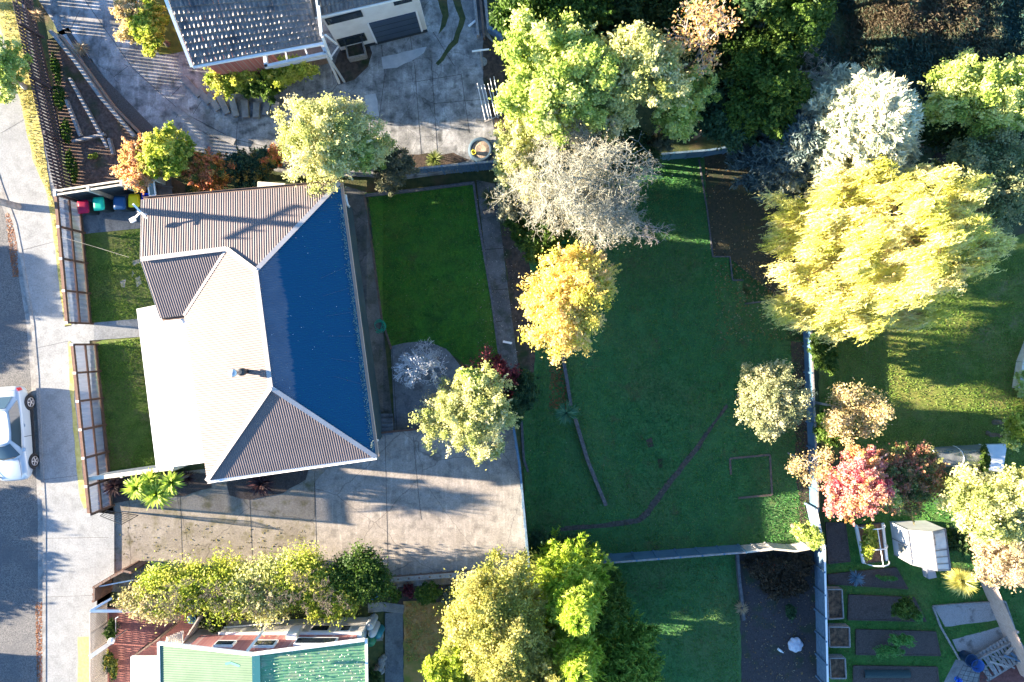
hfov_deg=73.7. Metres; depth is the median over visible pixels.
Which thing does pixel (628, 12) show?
evergreen tree
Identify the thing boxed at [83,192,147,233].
bin pad
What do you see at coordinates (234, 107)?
edging slab
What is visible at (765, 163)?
blue conifer
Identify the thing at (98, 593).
brown gate
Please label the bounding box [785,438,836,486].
twiggy shrub
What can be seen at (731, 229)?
fallen leaves
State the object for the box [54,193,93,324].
front fence
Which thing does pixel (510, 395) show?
burgundy shrub
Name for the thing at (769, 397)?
cream tree
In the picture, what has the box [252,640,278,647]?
window
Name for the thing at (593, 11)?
evergreen tree
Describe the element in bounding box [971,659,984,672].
garden tub
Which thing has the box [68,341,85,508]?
grass verge
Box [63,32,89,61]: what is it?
concrete patch
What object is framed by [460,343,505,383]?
burgundy shrub
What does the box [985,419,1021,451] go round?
lime shrub
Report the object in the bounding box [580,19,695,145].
broadleaf tree
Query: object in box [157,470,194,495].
cabbage tree
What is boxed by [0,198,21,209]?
utility pole
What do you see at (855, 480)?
red maple
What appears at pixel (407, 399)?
patio
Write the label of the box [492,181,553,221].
grey shrub
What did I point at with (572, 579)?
feathery conifer
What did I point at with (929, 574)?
compost bin
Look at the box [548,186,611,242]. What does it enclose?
ivy shrub
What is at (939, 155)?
gully terrain
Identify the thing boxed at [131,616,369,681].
green roof house
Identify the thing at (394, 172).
grey shrub
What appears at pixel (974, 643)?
gravel bed
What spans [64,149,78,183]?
ground shrub
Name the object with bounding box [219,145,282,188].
dark shrub
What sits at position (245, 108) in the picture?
edging slab
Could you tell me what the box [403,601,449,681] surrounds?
leafy lawn
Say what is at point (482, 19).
timber sleeper
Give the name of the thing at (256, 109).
edging slab
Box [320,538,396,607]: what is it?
vine hedge
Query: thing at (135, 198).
wheelie bin
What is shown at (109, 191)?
side fence
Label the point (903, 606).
garden shrub
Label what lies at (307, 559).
vine hedge
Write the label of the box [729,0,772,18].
evergreen tree
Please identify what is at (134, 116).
gravel strip
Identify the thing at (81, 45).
dry grass plant
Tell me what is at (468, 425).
round tree
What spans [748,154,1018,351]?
willow tree
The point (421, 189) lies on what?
lawn edging
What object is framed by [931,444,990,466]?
net tunnel
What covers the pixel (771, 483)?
sunken frame
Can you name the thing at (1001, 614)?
paling fence
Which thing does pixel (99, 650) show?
white rail
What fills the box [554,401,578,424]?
cabbage tree
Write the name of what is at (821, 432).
green shrub
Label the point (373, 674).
yard shrub
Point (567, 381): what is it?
retaining timber
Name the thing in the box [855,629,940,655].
vegetable bed
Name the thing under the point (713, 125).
evergreen tree
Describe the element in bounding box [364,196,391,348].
lawn edging
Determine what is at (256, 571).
vine hedge
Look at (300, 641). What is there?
window
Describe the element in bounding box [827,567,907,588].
vegetable bed
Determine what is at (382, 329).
garden hose
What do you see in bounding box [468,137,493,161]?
tyre planter
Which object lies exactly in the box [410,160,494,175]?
corrugated fence
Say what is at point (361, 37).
window
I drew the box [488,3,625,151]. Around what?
broadleaf tree
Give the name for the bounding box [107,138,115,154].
terrace board
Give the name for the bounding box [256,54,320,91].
hedge
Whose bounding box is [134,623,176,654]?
lattice screen
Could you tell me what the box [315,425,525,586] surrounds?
driveway
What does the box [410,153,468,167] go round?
shrub bed
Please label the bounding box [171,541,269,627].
vine hedge
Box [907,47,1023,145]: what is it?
round tree
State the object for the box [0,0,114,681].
footpath
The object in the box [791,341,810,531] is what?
dirt strip
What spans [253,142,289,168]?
dark shrub
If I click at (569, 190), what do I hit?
bare tree
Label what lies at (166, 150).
autumn shrub
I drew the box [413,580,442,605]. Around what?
yard shrub
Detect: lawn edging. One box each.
[364,181,474,196]
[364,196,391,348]
[472,184,499,353]
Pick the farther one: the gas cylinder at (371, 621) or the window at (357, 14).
the gas cylinder at (371, 621)
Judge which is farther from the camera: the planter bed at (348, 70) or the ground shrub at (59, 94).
the planter bed at (348, 70)
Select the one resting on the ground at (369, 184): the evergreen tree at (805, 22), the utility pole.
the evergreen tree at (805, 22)
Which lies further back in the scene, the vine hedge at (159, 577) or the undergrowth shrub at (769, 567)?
the undergrowth shrub at (769, 567)
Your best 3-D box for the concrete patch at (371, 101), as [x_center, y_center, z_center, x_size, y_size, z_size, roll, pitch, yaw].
[-6.708,-11.288,32.698,0.584,0.036,1.100,-8,90,0]
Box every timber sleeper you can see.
[473,0,479,37]
[479,0,485,39]
[484,0,488,32]
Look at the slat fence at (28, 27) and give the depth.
31.16 m
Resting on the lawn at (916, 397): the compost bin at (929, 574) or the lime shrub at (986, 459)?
the lime shrub at (986, 459)
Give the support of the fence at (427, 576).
on the driveway at (470, 516)
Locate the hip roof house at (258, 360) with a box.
[129,180,381,483]
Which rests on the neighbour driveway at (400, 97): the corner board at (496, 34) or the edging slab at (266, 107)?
the edging slab at (266, 107)
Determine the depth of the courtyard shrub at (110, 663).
31.53 m
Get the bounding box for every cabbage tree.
[121,472,161,500]
[140,467,172,488]
[140,476,176,510]
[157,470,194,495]
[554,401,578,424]
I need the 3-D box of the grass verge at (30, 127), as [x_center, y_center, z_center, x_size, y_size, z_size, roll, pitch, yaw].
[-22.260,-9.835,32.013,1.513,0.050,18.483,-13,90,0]
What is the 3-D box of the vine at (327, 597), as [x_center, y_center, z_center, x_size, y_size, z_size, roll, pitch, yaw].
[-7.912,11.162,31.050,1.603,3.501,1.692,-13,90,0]
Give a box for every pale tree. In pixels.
[933,461,1023,547]
[948,527,1023,593]
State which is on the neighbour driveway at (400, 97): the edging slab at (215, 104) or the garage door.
the edging slab at (215, 104)
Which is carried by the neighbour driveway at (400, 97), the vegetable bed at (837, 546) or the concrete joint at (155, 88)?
the concrete joint at (155, 88)
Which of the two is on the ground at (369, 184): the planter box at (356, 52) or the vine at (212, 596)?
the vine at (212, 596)
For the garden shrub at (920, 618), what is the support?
in the vegetable bed at (860, 607)
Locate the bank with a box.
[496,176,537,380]
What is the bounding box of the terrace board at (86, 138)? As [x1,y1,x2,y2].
[71,132,106,143]
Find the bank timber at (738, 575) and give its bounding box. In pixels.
[735,554,745,620]
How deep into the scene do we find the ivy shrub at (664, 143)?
30.89 m
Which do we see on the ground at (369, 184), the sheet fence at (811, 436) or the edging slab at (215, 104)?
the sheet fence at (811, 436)
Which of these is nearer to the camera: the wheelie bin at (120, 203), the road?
the wheelie bin at (120, 203)
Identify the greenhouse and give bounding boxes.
[889,520,950,570]
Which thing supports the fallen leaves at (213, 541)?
on the driveway at (220, 511)
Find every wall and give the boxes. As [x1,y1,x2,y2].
[49,29,139,138]
[59,34,143,136]
[381,426,447,433]
[1012,342,1023,387]
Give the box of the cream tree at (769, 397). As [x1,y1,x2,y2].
[733,358,817,444]
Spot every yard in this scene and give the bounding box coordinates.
[397,584,466,681]
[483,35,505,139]
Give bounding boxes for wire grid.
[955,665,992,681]
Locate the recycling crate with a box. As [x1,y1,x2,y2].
[141,193,156,199]
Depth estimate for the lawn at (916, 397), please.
34.52 m
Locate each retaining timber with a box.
[560,352,572,405]
[573,418,607,505]
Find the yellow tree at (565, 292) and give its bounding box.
[515,240,622,367]
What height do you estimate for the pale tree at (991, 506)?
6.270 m
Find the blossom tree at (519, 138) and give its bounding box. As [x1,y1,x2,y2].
[489,112,555,204]
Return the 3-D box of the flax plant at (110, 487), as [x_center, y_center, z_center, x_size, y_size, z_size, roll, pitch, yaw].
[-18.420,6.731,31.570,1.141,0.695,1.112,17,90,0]
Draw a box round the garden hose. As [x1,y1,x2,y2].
[375,319,385,332]
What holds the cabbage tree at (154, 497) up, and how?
on the garden bed at (199, 482)
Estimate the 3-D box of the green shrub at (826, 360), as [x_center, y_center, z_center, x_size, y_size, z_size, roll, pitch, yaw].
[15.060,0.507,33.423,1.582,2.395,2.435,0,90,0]
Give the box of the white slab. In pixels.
[983,443,1005,471]
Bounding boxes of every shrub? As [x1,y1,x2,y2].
[50,52,61,84]
[51,83,65,110]
[60,118,71,143]
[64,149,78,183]
[86,152,97,159]
[101,618,119,640]
[102,649,118,680]
[109,133,161,194]
[125,0,169,57]
[134,120,196,180]
[177,147,236,191]
[195,612,223,633]
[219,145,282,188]
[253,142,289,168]
[365,664,381,681]
[373,144,421,196]
[389,583,401,603]
[391,351,434,388]
[401,582,414,598]
[404,337,442,364]
[411,352,448,388]
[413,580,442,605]
[415,381,454,421]
[440,586,456,606]
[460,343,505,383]
[473,353,522,397]
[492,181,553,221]
[498,389,517,398]
[502,212,576,270]
[503,367,540,427]
[520,525,592,563]
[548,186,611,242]
[574,123,666,176]
[642,132,674,161]
[740,552,791,586]
[758,573,812,604]
[778,552,814,586]
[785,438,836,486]
[785,603,797,622]
[798,44,836,88]
[807,329,841,375]
[812,403,858,447]
[859,524,878,561]
[873,643,905,659]
[875,574,897,581]
[887,484,902,508]
[887,631,916,648]
[890,594,921,620]
[912,612,923,623]
[942,522,992,563]
[977,443,991,473]
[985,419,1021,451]
[992,411,1023,443]
[1013,362,1023,410]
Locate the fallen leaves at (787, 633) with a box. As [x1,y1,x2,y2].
[744,562,816,681]
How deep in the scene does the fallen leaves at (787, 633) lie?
34.45 m
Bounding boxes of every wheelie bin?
[77,199,99,215]
[93,196,114,212]
[113,196,134,211]
[128,193,140,208]
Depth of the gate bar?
30.98 m
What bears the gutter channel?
on the road
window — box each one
[213,640,236,646]
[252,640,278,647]
[293,637,338,645]
[309,625,331,630]
[325,10,363,24]
[337,33,366,46]
[339,625,352,630]
[393,0,411,5]
[898,543,906,559]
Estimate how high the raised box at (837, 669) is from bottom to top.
0.460 m
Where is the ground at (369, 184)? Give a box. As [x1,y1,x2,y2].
[27,0,1023,681]
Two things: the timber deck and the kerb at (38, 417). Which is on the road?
the kerb at (38, 417)
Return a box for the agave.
[849,568,864,586]
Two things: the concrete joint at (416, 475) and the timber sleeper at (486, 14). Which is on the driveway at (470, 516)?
the concrete joint at (416, 475)
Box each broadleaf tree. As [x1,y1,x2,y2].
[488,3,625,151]
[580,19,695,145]
[650,63,721,142]
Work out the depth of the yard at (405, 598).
33.45 m
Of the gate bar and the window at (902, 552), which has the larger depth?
the window at (902, 552)
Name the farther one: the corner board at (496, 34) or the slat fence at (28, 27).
the corner board at (496, 34)
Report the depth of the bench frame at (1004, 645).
34.09 m
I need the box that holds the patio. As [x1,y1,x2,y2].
[391,341,462,429]
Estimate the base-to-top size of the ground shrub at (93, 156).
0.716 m
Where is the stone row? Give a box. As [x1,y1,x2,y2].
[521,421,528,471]
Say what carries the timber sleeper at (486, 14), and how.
on the neighbour driveway at (400, 97)
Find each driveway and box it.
[39,0,499,178]
[111,466,328,591]
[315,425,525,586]
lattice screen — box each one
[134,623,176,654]
[182,610,208,643]
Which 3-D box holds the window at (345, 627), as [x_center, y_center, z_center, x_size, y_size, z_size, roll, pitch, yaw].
[-7.695,13.302,31.590,0.520,0.620,0.067,0,90,0]
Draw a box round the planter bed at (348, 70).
[332,46,371,83]
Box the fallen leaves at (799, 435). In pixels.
[795,342,806,521]
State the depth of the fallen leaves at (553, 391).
34.04 m
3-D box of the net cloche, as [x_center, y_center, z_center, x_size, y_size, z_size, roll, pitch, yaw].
[18.879,16.775,34.361,2.300,0.220,0.440,0,90,0]
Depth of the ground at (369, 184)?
33.58 m
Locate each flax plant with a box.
[103,477,123,497]
[182,469,195,484]
[245,475,275,497]
[426,149,444,165]
[481,186,500,210]
[941,562,980,598]
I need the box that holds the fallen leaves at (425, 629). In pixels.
[405,602,448,661]
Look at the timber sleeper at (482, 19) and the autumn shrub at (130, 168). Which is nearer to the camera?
the autumn shrub at (130, 168)
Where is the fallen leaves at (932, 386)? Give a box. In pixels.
[838,320,1013,453]
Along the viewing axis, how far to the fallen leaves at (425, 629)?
33.44 m
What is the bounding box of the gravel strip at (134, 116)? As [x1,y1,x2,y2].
[65,31,154,138]
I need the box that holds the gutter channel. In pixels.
[0,190,42,681]
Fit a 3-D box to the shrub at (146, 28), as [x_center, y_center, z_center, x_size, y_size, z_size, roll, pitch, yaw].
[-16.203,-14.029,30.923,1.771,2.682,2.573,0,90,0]
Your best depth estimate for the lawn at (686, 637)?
34.37 m
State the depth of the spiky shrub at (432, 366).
29.96 m
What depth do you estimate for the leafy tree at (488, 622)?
28.28 m
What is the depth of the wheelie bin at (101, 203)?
31.07 m
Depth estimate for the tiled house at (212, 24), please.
28.79 m
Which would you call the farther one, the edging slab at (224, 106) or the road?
the edging slab at (224, 106)
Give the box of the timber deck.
[979,659,1023,681]
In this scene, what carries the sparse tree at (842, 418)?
on the ground at (369, 184)
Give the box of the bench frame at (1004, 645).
[975,637,1019,659]
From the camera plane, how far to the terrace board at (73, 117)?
31.75 m
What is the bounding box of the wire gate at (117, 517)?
[100,510,137,524]
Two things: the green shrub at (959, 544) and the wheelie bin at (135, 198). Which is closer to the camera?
the wheelie bin at (135, 198)
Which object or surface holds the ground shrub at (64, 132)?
on the terraced garden
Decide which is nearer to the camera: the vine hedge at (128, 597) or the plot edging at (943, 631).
the vine hedge at (128, 597)
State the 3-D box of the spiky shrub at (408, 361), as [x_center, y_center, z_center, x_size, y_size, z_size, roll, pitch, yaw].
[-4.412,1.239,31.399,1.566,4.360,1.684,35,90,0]
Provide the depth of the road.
32.12 m
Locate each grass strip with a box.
[436,0,465,64]
[438,0,448,32]
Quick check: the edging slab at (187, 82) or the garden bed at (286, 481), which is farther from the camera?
the garden bed at (286, 481)
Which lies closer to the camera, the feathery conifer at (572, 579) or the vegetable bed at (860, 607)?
the feathery conifer at (572, 579)
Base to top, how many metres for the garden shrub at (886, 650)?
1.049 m
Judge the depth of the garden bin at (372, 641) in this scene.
32.42 m
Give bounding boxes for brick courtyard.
[108,608,198,681]
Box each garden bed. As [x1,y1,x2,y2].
[112,472,211,502]
[226,469,308,499]
[704,153,802,336]
[739,550,819,681]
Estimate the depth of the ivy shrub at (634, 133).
30.25 m
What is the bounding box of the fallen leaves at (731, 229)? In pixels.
[704,162,775,297]
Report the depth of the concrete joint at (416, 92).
32.81 m
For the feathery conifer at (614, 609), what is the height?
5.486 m
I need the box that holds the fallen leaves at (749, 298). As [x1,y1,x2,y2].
[715,260,800,341]
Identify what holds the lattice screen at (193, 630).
on the brick courtyard
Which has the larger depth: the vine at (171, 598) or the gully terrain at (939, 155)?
the gully terrain at (939, 155)
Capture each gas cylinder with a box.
[366,613,377,630]
[368,620,379,637]
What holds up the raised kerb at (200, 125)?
on the neighbour driveway at (400, 97)
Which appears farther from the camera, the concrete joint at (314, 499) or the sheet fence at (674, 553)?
the sheet fence at (674, 553)
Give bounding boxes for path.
[64,319,139,341]
[341,185,391,413]
[368,602,403,612]
[385,613,402,681]
[476,180,517,368]
[554,404,727,530]
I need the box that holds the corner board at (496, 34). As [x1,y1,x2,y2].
[488,26,503,42]
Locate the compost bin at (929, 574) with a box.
[922,568,936,578]
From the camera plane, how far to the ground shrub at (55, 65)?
31.73 m
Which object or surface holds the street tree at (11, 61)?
on the grass verge at (30, 127)
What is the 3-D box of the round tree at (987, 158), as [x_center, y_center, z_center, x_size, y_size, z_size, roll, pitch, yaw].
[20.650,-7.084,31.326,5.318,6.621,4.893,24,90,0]
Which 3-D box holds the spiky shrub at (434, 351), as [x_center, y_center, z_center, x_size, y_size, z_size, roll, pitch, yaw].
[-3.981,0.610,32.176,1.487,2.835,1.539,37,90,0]
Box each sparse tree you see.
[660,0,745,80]
[815,378,895,447]
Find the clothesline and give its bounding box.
[472,48,502,125]
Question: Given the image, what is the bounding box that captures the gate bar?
[99,579,133,586]
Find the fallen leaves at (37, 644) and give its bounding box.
[35,602,42,681]
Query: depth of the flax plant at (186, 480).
31.77 m
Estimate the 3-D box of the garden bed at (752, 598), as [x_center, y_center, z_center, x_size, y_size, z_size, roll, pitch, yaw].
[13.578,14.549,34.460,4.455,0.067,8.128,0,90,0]
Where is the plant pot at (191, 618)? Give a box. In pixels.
[187,611,198,623]
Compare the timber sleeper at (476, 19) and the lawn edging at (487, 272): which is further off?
the lawn edging at (487, 272)
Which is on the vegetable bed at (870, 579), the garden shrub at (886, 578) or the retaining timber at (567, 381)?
the garden shrub at (886, 578)
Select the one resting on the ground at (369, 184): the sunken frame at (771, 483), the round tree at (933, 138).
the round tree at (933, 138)
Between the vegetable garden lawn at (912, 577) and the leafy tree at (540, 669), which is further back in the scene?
the vegetable garden lawn at (912, 577)
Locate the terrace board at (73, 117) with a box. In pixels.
[64,99,83,136]
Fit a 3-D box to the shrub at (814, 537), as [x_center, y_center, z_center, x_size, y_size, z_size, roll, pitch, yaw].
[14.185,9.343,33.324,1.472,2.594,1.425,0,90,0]
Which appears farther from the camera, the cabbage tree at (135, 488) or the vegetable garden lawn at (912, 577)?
the vegetable garden lawn at (912, 577)
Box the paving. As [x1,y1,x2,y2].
[944,660,979,681]
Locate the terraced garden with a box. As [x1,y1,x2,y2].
[47,38,136,186]
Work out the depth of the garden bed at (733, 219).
34.43 m
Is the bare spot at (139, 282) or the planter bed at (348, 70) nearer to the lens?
the bare spot at (139, 282)
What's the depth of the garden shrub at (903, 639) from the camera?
33.36 m
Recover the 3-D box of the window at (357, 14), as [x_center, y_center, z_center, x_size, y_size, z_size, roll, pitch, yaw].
[-7.283,-14.028,29.639,1.606,0.500,0.060,-14,90,0]
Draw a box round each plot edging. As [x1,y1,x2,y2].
[932,600,1005,606]
[932,607,960,659]
[1004,602,1014,626]
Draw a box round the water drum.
[375,624,384,638]
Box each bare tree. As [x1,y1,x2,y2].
[484,104,672,253]
[586,166,672,249]
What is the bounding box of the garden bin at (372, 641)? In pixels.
[366,635,376,646]
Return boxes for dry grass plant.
[29,6,45,22]
[72,40,89,55]
[734,600,748,614]
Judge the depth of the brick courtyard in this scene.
32.08 m
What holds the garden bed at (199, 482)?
on the driveway at (220, 511)
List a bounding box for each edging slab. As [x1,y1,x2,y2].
[181,75,192,87]
[189,84,201,97]
[198,87,210,105]
[207,92,221,111]
[216,95,230,115]
[228,98,239,117]
[241,100,249,117]
[253,102,260,117]
[262,102,270,115]
[270,101,279,112]
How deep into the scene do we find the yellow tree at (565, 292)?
28.43 m
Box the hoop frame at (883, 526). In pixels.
[854,522,889,566]
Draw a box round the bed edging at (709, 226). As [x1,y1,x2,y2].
[698,159,742,280]
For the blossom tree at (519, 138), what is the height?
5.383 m
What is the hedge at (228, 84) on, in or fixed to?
on the ground at (369, 184)
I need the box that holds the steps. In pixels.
[381,413,393,434]
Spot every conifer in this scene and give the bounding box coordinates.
[523,525,617,637]
[527,602,615,681]
[590,566,632,636]
[594,598,665,681]
[724,109,826,208]
[775,62,925,210]
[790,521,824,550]
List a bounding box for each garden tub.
[959,650,977,666]
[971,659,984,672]
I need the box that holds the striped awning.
[165,630,183,642]
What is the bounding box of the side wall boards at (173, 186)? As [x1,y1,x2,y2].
[155,177,185,194]
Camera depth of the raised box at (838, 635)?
34.14 m
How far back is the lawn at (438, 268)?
33.48 m
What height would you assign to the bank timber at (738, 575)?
0.307 m
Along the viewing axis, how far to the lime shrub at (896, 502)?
30.43 m
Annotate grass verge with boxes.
[0,0,70,326]
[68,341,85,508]
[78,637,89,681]
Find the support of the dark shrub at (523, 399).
on the ground at (369, 184)
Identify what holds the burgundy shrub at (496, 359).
on the ground at (369, 184)
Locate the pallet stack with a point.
(1007, 654)
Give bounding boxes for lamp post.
[108,616,126,643]
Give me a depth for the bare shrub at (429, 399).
30.18 m
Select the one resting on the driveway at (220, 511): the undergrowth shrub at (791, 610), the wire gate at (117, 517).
the wire gate at (117, 517)
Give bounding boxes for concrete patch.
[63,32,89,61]
[364,93,378,116]
[381,47,425,68]
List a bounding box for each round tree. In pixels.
[267,91,397,200]
[339,133,386,175]
[408,358,522,469]
[455,366,487,391]
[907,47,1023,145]
[914,93,1004,155]
[917,124,1023,242]
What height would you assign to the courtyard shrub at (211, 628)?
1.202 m
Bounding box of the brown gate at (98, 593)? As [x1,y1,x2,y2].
[92,560,147,602]
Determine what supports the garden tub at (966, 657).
on the vegetable garden lawn at (912, 577)
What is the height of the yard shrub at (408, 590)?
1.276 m
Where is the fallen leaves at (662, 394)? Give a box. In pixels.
[530,173,798,542]
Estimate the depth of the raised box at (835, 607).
34.14 m
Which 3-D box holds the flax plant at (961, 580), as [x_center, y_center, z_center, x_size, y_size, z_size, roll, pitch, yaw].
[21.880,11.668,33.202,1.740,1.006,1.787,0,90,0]
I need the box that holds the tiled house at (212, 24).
[164,0,427,83]
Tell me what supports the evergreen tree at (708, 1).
on the ground at (369, 184)
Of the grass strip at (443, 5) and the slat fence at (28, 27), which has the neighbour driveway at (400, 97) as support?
the grass strip at (443, 5)
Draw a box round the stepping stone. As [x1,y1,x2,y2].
[478,57,486,65]
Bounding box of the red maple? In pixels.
[816,442,895,526]
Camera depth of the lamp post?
30.84 m
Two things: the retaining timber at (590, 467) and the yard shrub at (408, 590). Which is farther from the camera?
the retaining timber at (590, 467)
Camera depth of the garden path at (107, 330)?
32.02 m
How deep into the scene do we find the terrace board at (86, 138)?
31.75 m
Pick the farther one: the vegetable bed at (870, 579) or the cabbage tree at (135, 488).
the vegetable bed at (870, 579)
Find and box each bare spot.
[136,276,141,286]
[646,437,653,446]
[658,458,662,467]
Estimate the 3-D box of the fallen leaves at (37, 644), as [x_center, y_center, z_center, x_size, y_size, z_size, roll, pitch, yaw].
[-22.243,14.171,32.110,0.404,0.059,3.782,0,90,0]
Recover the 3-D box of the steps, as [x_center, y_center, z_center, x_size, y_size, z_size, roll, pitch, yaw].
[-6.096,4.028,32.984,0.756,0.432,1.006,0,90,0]
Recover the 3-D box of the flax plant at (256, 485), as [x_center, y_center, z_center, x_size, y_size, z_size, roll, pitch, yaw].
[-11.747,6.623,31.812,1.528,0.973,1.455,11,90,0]
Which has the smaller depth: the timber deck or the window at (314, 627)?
the window at (314, 627)
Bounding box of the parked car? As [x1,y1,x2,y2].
[0,386,38,480]
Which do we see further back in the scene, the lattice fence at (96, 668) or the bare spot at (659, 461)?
the bare spot at (659, 461)
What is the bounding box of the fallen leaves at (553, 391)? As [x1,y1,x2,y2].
[549,348,566,409]
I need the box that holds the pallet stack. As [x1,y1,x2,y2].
[976,636,1023,681]
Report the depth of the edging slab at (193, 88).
32.10 m
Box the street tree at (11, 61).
[0,35,33,104]
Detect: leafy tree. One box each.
[418,637,480,681]
[433,545,553,681]
[496,619,562,681]
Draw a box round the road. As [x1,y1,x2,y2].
[0,205,37,681]
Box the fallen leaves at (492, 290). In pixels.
[476,185,517,366]
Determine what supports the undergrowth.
on the gully terrain at (939, 155)
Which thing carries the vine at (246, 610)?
on the ground at (369, 184)
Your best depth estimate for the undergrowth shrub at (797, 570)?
33.94 m
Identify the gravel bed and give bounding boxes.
[934,603,995,626]
[953,627,1006,653]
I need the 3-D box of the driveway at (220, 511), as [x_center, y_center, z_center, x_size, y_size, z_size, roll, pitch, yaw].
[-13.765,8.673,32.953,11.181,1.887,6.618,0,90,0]
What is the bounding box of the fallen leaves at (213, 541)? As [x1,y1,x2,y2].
[115,524,314,570]
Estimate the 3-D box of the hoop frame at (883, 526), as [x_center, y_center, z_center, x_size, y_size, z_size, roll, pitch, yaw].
[18.112,10.164,34.044,1.448,0.914,1.956,-7,90,0]
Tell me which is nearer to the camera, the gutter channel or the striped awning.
the striped awning
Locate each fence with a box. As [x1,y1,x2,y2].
[12,0,74,190]
[53,177,165,202]
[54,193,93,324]
[70,343,114,515]
[88,465,187,481]
[89,602,107,654]
[89,647,107,681]
[390,569,481,581]
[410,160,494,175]
[512,427,529,566]
[599,544,746,563]
[660,146,727,160]
[741,541,826,552]
[802,319,818,512]
[804,502,828,681]
[975,568,1023,676]
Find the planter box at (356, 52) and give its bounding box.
[345,42,367,61]
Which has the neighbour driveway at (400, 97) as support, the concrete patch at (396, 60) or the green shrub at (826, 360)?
the concrete patch at (396, 60)
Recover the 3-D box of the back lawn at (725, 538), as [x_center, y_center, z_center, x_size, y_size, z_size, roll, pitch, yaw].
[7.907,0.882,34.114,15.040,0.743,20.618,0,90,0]
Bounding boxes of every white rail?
[89,642,111,657]
[90,597,132,612]
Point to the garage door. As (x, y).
(406, 24)
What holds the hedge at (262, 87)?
on the ground at (369, 184)
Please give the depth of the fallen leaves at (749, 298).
34.41 m
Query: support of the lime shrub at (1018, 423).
on the lawn at (916, 397)
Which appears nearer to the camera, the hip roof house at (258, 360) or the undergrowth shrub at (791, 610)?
the hip roof house at (258, 360)
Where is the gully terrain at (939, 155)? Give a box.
[811,2,1009,162]
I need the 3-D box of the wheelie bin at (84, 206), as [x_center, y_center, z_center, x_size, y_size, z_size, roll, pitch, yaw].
[-19.499,-6.130,31.491,0.541,1.028,0.672,-6,90,0]
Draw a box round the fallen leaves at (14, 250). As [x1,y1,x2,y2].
[5,213,18,276]
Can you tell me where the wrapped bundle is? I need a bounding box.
[788,637,802,652]
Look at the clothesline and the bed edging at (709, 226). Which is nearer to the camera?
the clothesline
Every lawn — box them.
[85,228,174,322]
[97,337,155,470]
[139,0,184,54]
[365,185,498,367]
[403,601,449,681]
[522,157,802,553]
[606,554,740,681]
[817,233,1023,470]
[824,484,1023,681]
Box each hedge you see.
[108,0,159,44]
[110,575,195,632]
[124,550,228,622]
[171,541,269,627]
[202,66,259,100]
[209,546,306,636]
[233,74,286,104]
[251,535,343,620]
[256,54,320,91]
[290,556,362,626]
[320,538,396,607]
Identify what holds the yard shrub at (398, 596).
on the ground at (369, 184)
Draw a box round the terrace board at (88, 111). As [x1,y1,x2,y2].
[68,77,109,148]
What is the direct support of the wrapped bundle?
on the garden bed at (752, 598)
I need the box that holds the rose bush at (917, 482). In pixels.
[875,439,952,523]
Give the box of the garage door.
[369,12,420,41]
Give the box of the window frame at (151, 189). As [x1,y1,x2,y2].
[147,181,156,195]
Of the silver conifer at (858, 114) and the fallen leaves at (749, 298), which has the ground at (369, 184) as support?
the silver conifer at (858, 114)
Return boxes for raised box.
[827,586,843,619]
[827,623,850,647]
[828,654,846,678]
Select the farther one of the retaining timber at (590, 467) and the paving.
the paving
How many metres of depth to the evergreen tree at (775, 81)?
28.72 m
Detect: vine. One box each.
[146,576,194,623]
[190,579,237,620]
[242,577,287,616]
[276,567,315,614]
[311,575,350,616]
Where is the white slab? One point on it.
(998, 452)
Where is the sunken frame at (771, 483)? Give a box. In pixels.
[729,454,772,498]
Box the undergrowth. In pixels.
[753,0,1023,154]
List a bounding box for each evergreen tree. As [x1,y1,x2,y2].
[488,0,616,43]
[594,0,674,44]
[655,66,764,154]
[685,0,726,17]
[717,25,816,144]
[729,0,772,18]
[741,0,839,56]
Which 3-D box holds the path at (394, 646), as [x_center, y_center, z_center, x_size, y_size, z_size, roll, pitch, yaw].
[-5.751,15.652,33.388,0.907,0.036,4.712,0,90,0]
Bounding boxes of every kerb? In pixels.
[0,179,45,681]
[173,106,235,144]
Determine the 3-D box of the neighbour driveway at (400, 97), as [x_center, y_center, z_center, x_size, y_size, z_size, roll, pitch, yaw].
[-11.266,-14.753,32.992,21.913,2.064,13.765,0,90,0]
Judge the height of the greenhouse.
2.055 m
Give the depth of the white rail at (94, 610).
30.82 m
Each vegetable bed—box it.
[825,522,850,563]
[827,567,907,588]
[847,594,925,621]
[853,665,938,681]
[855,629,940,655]
[857,522,884,563]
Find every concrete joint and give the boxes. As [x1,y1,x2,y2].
[86,2,290,152]
[314,482,314,516]
[385,446,387,552]
[392,356,396,423]
[410,37,420,145]
[413,437,420,513]
[431,62,436,142]
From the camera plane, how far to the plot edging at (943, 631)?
34.40 m
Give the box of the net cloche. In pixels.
[864,669,910,677]

